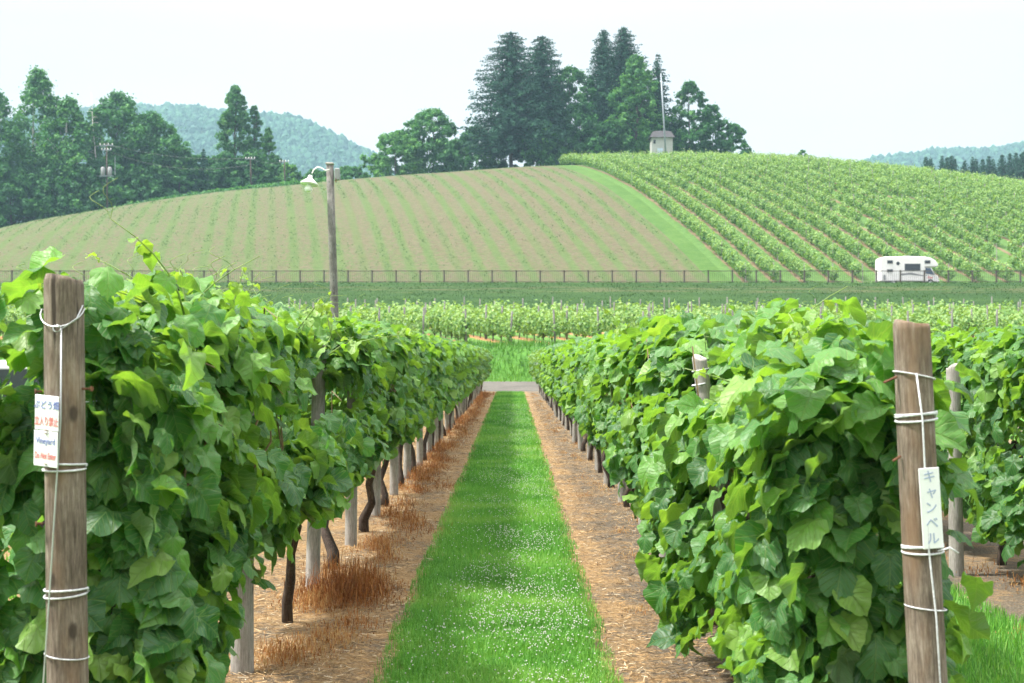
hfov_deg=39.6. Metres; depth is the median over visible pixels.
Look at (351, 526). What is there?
trellis post
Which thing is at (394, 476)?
trellis post
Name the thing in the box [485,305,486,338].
vineyard post
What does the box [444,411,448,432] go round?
trellis post
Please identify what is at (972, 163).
conifer tree
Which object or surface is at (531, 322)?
young grapevine
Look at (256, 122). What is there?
poplar tree
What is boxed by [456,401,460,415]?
trellis post
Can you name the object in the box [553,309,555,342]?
vineyard post
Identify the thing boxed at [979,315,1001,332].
young grapevine
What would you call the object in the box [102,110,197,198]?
broadleaf tree
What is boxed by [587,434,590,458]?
trellis post
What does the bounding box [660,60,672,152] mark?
metal pole
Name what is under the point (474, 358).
grapevine
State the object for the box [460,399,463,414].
trellis post
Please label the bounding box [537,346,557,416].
grapevine
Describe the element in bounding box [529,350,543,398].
grapevine
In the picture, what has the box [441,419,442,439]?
trellis post
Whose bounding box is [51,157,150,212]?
broadleaf tree
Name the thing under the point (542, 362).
grapevine
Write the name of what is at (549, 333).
young grapevine
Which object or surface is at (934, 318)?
young grapevine
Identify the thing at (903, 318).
young grapevine
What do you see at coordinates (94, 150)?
dead tree
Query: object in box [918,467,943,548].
name plate
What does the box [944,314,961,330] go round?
young grapevine
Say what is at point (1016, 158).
conifer tree
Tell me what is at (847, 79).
sky
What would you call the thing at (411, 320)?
young grapevine
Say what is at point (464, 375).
grapevine
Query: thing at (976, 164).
conifer tree
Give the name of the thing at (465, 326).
vineyard post
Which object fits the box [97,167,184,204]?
broadleaf tree
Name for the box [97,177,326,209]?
undergrowth
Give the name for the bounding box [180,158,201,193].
spruce tree
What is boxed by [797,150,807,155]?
shrub
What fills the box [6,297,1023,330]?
vine foliage
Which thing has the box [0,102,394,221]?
forest
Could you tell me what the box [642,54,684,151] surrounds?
spruce tree
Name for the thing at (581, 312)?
young grapevine
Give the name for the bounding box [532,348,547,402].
grapevine
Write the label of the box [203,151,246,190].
broadleaf tree
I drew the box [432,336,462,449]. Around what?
grapevine
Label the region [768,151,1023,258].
vine row
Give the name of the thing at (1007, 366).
grapevine
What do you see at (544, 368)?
grapevine
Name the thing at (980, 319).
young grapevine
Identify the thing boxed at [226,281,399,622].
grapevine
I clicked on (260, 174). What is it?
broadleaf tree
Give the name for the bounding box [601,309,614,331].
young grapevine
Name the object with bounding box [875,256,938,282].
camper van
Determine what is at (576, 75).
pine tree
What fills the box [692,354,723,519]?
trellis post
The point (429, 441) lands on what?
trellis post
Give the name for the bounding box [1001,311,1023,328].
young grapevine
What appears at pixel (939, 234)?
vine row
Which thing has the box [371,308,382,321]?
young grapevine
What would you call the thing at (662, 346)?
grapevine
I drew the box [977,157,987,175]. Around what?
conifer tree
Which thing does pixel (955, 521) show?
trellis post
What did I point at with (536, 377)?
grapevine
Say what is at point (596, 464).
trellis post
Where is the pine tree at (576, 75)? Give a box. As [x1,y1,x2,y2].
[535,64,613,164]
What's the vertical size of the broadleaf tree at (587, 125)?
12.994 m
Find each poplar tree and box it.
[211,85,258,178]
[243,105,265,181]
[259,127,280,166]
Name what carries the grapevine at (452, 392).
on the ground at (986, 555)
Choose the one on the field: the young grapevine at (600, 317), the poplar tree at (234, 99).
the poplar tree at (234, 99)
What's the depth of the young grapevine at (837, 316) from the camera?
79.25 m
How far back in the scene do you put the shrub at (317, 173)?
245.48 m
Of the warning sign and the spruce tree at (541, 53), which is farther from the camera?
the spruce tree at (541, 53)
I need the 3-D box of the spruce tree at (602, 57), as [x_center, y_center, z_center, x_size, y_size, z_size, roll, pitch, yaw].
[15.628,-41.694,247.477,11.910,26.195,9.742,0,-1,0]
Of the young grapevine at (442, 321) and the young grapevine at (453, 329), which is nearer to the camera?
the young grapevine at (453, 329)
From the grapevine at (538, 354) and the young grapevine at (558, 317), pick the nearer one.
the grapevine at (538, 354)
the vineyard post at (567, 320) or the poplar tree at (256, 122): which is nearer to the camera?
the vineyard post at (567, 320)
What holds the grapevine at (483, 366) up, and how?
on the ground at (986, 555)
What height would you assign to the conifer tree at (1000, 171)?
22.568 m
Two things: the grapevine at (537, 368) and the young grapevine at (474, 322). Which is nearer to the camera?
the grapevine at (537, 368)
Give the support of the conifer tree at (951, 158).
on the slope
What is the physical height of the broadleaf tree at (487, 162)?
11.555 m
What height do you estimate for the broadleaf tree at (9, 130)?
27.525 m
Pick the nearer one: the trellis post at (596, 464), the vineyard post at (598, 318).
the trellis post at (596, 464)
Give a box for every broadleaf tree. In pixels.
[0,88,40,227]
[0,164,54,225]
[11,157,105,222]
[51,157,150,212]
[65,89,170,206]
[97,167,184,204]
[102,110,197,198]
[156,145,208,197]
[173,152,219,193]
[199,157,233,191]
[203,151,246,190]
[224,148,278,187]
[263,156,297,183]
[359,130,428,176]
[396,106,468,174]
[437,125,517,171]
[518,120,566,166]
[552,101,614,164]
[568,121,643,164]
[605,53,671,152]
[661,79,720,153]
[668,122,697,153]
[691,102,732,153]
[713,121,753,154]
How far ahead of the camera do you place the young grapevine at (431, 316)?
86.45 m
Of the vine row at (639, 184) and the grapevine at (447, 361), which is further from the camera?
the vine row at (639, 184)
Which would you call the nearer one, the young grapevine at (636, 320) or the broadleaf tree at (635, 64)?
the young grapevine at (636, 320)
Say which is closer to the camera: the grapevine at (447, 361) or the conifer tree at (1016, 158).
the grapevine at (447, 361)
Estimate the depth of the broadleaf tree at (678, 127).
244.73 m
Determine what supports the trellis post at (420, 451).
on the ground at (986, 555)
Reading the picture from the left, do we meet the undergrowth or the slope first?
the undergrowth
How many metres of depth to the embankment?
126.35 m
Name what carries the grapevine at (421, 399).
on the ground at (986, 555)
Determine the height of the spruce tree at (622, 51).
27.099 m
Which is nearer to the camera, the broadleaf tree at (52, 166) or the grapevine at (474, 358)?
the grapevine at (474, 358)
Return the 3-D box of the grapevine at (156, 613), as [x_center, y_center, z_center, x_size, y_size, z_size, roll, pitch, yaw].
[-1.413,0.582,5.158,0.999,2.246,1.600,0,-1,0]
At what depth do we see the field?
165.86 m
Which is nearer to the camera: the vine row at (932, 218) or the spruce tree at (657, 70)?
the vine row at (932, 218)
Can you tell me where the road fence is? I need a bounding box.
[0,270,1023,282]
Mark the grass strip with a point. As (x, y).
(697, 257)
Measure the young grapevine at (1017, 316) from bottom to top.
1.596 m
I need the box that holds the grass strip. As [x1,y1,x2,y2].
[555,165,729,282]
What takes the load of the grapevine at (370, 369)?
on the ground at (986, 555)
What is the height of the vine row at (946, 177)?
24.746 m
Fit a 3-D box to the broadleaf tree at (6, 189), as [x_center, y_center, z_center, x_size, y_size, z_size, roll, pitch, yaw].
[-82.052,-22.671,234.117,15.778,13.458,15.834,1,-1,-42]
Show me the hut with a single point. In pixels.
(656, 139)
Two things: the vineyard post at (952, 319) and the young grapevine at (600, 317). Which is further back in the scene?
the young grapevine at (600, 317)
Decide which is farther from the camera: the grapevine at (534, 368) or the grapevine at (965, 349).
the grapevine at (534, 368)
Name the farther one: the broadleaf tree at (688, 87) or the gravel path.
the broadleaf tree at (688, 87)
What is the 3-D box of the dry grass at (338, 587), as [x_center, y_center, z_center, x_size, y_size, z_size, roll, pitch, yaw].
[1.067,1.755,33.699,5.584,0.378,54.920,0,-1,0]
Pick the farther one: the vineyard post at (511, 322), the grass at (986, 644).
the vineyard post at (511, 322)
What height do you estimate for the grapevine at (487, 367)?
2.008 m
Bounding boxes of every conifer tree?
[922,157,929,167]
[928,159,934,169]
[938,156,944,169]
[941,157,953,170]
[947,154,957,171]
[959,161,971,173]
[967,157,977,175]
[974,159,979,172]
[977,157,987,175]
[985,156,993,174]
[991,159,997,174]
[993,154,1011,178]
[1003,153,1016,178]
[1012,152,1018,170]
[1013,153,1023,179]
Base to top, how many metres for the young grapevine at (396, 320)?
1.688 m
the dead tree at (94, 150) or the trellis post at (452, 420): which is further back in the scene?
the dead tree at (94, 150)
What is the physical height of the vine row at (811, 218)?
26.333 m
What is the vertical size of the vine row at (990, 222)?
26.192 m
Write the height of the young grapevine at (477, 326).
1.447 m
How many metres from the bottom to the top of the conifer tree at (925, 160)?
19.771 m
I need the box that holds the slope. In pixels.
[569,163,1023,282]
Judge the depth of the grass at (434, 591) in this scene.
9.69 m
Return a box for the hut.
[648,131,674,154]
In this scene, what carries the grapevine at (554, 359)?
on the ground at (986, 555)
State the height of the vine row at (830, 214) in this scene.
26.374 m
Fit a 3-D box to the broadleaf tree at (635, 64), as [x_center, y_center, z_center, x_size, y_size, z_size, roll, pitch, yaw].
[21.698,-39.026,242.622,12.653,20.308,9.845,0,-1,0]
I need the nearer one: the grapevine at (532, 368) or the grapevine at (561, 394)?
the grapevine at (561, 394)
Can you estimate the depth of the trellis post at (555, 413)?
37.55 m
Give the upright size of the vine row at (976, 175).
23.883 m
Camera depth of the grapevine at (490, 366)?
61.37 m
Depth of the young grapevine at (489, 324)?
80.74 m
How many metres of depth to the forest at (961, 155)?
1400.14 m
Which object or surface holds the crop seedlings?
on the field
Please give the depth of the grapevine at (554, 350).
26.05 m
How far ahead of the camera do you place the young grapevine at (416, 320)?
76.74 m
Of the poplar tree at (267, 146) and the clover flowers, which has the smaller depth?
the clover flowers
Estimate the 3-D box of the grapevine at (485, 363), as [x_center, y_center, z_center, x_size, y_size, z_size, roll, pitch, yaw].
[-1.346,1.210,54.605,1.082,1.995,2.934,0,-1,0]
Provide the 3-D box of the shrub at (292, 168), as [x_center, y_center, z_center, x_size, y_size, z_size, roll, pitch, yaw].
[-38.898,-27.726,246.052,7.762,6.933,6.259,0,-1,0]
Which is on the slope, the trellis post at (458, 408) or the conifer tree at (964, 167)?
the conifer tree at (964, 167)
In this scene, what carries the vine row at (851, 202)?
on the slope
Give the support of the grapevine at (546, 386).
on the ground at (986, 555)
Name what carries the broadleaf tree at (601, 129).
on the slope
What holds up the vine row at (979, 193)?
on the slope
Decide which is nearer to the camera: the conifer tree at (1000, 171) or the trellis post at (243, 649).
the trellis post at (243, 649)
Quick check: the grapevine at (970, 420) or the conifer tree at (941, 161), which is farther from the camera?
the conifer tree at (941, 161)
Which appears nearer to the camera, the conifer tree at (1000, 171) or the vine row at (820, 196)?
the vine row at (820, 196)
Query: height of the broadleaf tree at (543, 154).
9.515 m
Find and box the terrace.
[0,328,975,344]
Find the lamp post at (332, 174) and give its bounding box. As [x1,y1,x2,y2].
[300,162,339,317]
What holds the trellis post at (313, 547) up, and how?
on the ground at (986, 555)
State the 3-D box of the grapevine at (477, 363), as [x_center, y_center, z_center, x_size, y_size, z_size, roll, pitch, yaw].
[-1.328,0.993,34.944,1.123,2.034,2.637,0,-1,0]
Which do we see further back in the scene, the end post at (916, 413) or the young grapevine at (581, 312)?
the young grapevine at (581, 312)
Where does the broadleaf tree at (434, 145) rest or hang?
on the field
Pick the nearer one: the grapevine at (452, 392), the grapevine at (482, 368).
the grapevine at (452, 392)
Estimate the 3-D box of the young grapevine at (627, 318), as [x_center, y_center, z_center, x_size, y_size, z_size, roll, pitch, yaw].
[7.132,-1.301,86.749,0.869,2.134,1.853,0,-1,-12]
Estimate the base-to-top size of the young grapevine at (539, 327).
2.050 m
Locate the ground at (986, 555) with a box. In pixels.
[2,391,1023,682]
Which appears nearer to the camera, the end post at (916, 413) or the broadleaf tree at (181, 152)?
the end post at (916, 413)
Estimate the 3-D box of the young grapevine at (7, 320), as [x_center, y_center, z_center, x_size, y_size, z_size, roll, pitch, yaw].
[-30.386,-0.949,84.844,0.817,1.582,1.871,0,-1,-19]
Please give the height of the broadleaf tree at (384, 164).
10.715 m
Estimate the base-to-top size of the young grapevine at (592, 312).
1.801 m
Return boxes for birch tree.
[0,65,76,217]
[25,93,104,214]
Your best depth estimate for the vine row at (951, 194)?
182.10 m
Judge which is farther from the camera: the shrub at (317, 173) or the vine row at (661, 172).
the shrub at (317, 173)
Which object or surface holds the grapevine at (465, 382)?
on the ground at (986, 555)
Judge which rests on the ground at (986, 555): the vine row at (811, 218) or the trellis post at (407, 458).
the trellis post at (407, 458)
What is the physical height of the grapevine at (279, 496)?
2.173 m
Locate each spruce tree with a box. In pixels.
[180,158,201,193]
[193,148,210,190]
[456,31,555,167]
[505,35,576,162]
[580,30,629,150]
[596,26,655,152]
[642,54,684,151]
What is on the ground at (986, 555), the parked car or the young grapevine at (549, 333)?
the parked car
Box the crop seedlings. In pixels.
[0,166,693,282]
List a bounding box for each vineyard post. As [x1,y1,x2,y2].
[422,307,424,333]
[465,309,467,342]
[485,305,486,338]
[510,311,512,341]
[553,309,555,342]
[566,306,567,338]
[597,306,599,334]
[951,309,952,334]
[996,309,997,325]
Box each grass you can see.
[0,337,573,381]
[1,524,1023,682]
[114,281,1023,311]
[254,389,1023,673]
[368,390,624,682]
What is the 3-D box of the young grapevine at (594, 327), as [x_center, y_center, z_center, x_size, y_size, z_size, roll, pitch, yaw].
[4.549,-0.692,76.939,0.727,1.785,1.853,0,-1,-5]
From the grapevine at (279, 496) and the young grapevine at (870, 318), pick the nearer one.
the grapevine at (279, 496)
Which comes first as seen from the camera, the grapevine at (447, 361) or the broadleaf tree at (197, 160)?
the grapevine at (447, 361)
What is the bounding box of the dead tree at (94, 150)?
[86,95,100,207]
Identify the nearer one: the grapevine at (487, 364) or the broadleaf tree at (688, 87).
the grapevine at (487, 364)
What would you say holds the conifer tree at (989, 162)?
on the slope
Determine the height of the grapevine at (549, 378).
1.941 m
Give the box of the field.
[0,166,709,282]
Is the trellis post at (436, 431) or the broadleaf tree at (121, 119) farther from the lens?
the broadleaf tree at (121, 119)
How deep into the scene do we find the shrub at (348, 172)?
246.77 m
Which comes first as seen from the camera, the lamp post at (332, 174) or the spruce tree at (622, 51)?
the lamp post at (332, 174)
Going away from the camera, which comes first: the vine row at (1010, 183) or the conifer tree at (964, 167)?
the vine row at (1010, 183)
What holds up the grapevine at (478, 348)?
on the ground at (986, 555)
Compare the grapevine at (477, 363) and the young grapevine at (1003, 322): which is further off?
the young grapevine at (1003, 322)
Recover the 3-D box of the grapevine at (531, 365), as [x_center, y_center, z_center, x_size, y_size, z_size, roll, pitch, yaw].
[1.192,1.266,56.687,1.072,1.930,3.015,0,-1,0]
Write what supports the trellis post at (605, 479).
on the ground at (986, 555)
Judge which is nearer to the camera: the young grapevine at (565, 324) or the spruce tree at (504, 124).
the young grapevine at (565, 324)
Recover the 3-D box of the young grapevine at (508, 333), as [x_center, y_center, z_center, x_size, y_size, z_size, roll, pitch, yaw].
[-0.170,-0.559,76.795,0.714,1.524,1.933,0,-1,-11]
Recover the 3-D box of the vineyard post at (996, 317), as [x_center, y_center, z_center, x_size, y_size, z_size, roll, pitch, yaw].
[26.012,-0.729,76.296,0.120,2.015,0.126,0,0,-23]
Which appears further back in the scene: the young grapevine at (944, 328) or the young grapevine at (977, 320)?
the young grapevine at (977, 320)
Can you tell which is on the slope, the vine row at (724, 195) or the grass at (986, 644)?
the vine row at (724, 195)
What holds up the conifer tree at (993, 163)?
on the slope
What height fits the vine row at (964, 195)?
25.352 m
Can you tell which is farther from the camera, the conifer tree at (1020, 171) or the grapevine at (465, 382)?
the conifer tree at (1020, 171)
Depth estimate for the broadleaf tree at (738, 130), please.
243.34 m
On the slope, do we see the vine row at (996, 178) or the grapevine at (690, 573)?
the vine row at (996, 178)
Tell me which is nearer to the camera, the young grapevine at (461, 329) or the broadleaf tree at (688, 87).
the young grapevine at (461, 329)
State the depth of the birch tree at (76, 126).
236.13 m
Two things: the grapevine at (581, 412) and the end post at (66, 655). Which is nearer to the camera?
the end post at (66, 655)
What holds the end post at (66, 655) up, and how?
on the ground at (986, 555)
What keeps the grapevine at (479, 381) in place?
on the ground at (986, 555)
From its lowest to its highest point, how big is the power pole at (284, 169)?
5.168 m
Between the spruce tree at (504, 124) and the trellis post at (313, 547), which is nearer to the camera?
the trellis post at (313, 547)
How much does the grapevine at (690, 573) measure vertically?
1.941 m
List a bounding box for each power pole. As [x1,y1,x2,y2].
[99,143,113,207]
[245,157,254,185]
[279,160,288,180]
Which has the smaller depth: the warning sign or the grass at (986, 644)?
the warning sign
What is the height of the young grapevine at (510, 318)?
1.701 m
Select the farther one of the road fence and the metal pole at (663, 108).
the metal pole at (663, 108)
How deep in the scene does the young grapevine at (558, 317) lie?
84.53 m
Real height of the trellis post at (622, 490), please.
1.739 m
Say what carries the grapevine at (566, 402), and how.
on the ground at (986, 555)
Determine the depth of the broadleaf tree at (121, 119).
239.87 m
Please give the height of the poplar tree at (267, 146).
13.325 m
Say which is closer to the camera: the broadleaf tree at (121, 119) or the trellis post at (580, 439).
the trellis post at (580, 439)
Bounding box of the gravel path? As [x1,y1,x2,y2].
[482,381,537,390]
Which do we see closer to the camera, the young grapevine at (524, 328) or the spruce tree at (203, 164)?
the young grapevine at (524, 328)
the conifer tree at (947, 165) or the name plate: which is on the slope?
the conifer tree at (947, 165)
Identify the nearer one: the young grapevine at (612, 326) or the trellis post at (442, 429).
the trellis post at (442, 429)
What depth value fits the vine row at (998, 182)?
201.51 m
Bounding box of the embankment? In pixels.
[0,283,1023,311]
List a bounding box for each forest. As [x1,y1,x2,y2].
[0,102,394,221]
[861,140,1023,172]
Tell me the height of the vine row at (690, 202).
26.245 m
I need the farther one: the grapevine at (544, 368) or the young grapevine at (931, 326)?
the young grapevine at (931, 326)
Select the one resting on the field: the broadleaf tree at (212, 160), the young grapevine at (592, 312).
the broadleaf tree at (212, 160)
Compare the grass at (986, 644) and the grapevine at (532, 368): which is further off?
the grapevine at (532, 368)
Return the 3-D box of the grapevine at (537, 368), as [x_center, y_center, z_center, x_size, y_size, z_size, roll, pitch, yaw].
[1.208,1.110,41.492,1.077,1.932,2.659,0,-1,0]
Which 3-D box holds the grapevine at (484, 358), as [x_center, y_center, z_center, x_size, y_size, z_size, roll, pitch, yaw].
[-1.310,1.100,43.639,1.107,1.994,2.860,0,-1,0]
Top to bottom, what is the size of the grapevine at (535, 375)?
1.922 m
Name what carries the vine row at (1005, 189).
on the slope
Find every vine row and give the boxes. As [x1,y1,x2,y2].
[558,150,752,280]
[577,152,779,280]
[599,150,812,279]
[618,150,839,280]
[640,150,862,282]
[657,151,877,267]
[673,148,907,256]
[685,150,955,279]
[707,150,981,280]
[725,150,1014,280]
[743,150,1023,273]
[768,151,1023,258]
[778,154,1023,243]
[804,155,1023,233]
[830,156,1023,221]
[842,159,1023,213]
[866,159,1023,207]
[889,163,1023,199]
[899,163,1023,195]
[934,171,1021,184]
[936,169,1023,189]
[939,168,1023,189]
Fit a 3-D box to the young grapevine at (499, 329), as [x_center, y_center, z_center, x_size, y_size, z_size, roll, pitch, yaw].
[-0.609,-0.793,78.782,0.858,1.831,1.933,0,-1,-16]
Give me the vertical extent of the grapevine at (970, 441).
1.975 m
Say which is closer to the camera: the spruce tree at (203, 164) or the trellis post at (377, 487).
the trellis post at (377, 487)
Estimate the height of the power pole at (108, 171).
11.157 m
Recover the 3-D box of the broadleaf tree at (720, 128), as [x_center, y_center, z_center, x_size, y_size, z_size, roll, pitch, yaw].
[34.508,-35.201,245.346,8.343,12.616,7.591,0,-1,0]
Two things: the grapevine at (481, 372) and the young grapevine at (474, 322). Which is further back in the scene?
the young grapevine at (474, 322)
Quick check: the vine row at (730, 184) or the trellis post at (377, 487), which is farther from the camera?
the vine row at (730, 184)
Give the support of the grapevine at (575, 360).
on the ground at (986, 555)
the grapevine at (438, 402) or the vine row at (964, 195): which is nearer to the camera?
the grapevine at (438, 402)
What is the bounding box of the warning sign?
[34,394,58,467]
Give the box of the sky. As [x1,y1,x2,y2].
[0,0,1023,171]
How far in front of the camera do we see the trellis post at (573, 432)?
26.54 m
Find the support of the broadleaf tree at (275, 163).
on the field
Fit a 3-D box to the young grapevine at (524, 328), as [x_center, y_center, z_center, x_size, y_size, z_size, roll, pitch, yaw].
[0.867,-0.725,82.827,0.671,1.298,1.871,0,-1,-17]
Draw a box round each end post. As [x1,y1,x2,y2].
[34,273,93,682]
[883,319,958,682]
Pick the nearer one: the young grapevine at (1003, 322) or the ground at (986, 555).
the ground at (986, 555)
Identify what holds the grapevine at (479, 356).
on the ground at (986, 555)
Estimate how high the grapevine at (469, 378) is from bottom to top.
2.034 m
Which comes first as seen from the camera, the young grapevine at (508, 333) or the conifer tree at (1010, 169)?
the young grapevine at (508, 333)
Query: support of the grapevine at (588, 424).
on the ground at (986, 555)
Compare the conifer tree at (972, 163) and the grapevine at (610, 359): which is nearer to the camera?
the grapevine at (610, 359)
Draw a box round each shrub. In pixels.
[272,162,302,182]
[302,168,325,179]
[334,165,371,180]
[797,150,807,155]
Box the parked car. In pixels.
[0,360,44,527]
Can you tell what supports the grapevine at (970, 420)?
on the ground at (986, 555)
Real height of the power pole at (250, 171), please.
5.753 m
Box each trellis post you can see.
[230,411,253,674]
[305,345,326,589]
[345,389,356,546]
[370,385,380,516]
[390,384,397,494]
[403,443,410,478]
[416,428,422,465]
[426,433,431,453]
[434,417,437,444]
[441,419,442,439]
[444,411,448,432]
[451,409,453,427]
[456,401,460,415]
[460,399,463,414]
[554,400,556,416]
[572,418,575,441]
[577,423,582,449]
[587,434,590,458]
[595,449,600,469]
[604,472,607,483]
[618,479,625,501]
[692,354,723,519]
[946,363,963,575]
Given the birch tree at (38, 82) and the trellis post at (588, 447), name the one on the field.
the birch tree at (38, 82)
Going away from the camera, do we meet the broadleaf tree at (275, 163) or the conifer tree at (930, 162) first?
the broadleaf tree at (275, 163)
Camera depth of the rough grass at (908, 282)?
128.42 m
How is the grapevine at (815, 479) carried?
on the ground at (986, 555)
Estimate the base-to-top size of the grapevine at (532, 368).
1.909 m
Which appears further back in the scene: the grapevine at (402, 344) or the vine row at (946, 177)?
the vine row at (946, 177)
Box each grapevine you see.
[0,178,247,682]
[2,315,9,337]
[4,313,13,322]
[72,246,353,596]
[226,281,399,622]
[277,288,419,568]
[313,296,433,532]
[334,311,440,506]
[360,306,370,319]
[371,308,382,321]
[384,332,446,487]
[388,301,401,324]
[393,311,403,324]
[398,311,408,324]
[404,315,415,325]
[406,304,422,329]
[411,331,453,471]
[412,314,427,334]
[423,330,460,460]
[427,301,437,335]
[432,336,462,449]
[433,302,447,335]
[438,338,466,442]
[439,313,449,337]
[443,340,471,435]
[444,305,457,338]
[449,338,474,429]
[451,311,461,340]
[454,342,476,424]
[455,345,479,420]
[456,306,472,341]
[460,342,483,411]
[463,348,482,413]
[466,344,483,409]
[468,345,486,407]
[469,314,477,336]
[471,346,487,404]
[473,314,484,337]
[476,351,489,394]
[477,347,490,391]
[480,319,486,339]
[481,350,493,389]
[482,348,486,381]
[482,348,487,380]
[485,303,499,340]
[486,352,491,377]
[493,311,506,339]
[502,317,515,340]
[507,309,514,331]
[513,306,526,337]
[520,318,532,338]
[526,310,539,339]
[529,350,541,395]
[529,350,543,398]
[531,350,545,400]
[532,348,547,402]
[533,355,549,405]
[534,306,550,338]
[535,348,552,407]
[536,347,552,410]
[537,345,561,420]
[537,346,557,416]
[537,347,551,387]
[541,346,564,425]
[542,312,560,341]
[542,343,569,429]
[544,342,572,435]
[547,343,577,441]
[551,339,586,450]
[553,338,593,460]
[555,312,564,337]
[557,337,602,472]
[559,308,574,336]
[567,333,614,487]
[569,312,580,336]
[574,317,634,506]
[576,306,587,321]
[577,312,591,337]
[578,319,644,519]
[583,308,594,336]
[589,299,679,469]
[589,312,603,336]
[593,307,603,333]
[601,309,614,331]
[602,304,818,624]
[609,313,624,331]
[621,303,636,328]
[630,313,646,327]
[635,286,990,682]
[684,313,993,682]
[834,308,842,318]
[863,310,876,321]
[891,312,906,322]
[905,312,919,322]
[918,315,935,332]
[925,311,941,330]
[930,318,991,502]
[931,324,1023,565]
[934,316,954,334]
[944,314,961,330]
[947,305,967,337]
[958,307,978,336]
[962,311,981,329]
[967,305,985,327]
[968,418,991,434]
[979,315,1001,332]
[979,317,995,334]
[981,322,1023,568]
[990,310,1005,327]
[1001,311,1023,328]
[1007,311,1023,321]
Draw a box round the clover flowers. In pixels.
[387,403,600,682]
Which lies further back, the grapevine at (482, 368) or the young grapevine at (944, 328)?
the young grapevine at (944, 328)

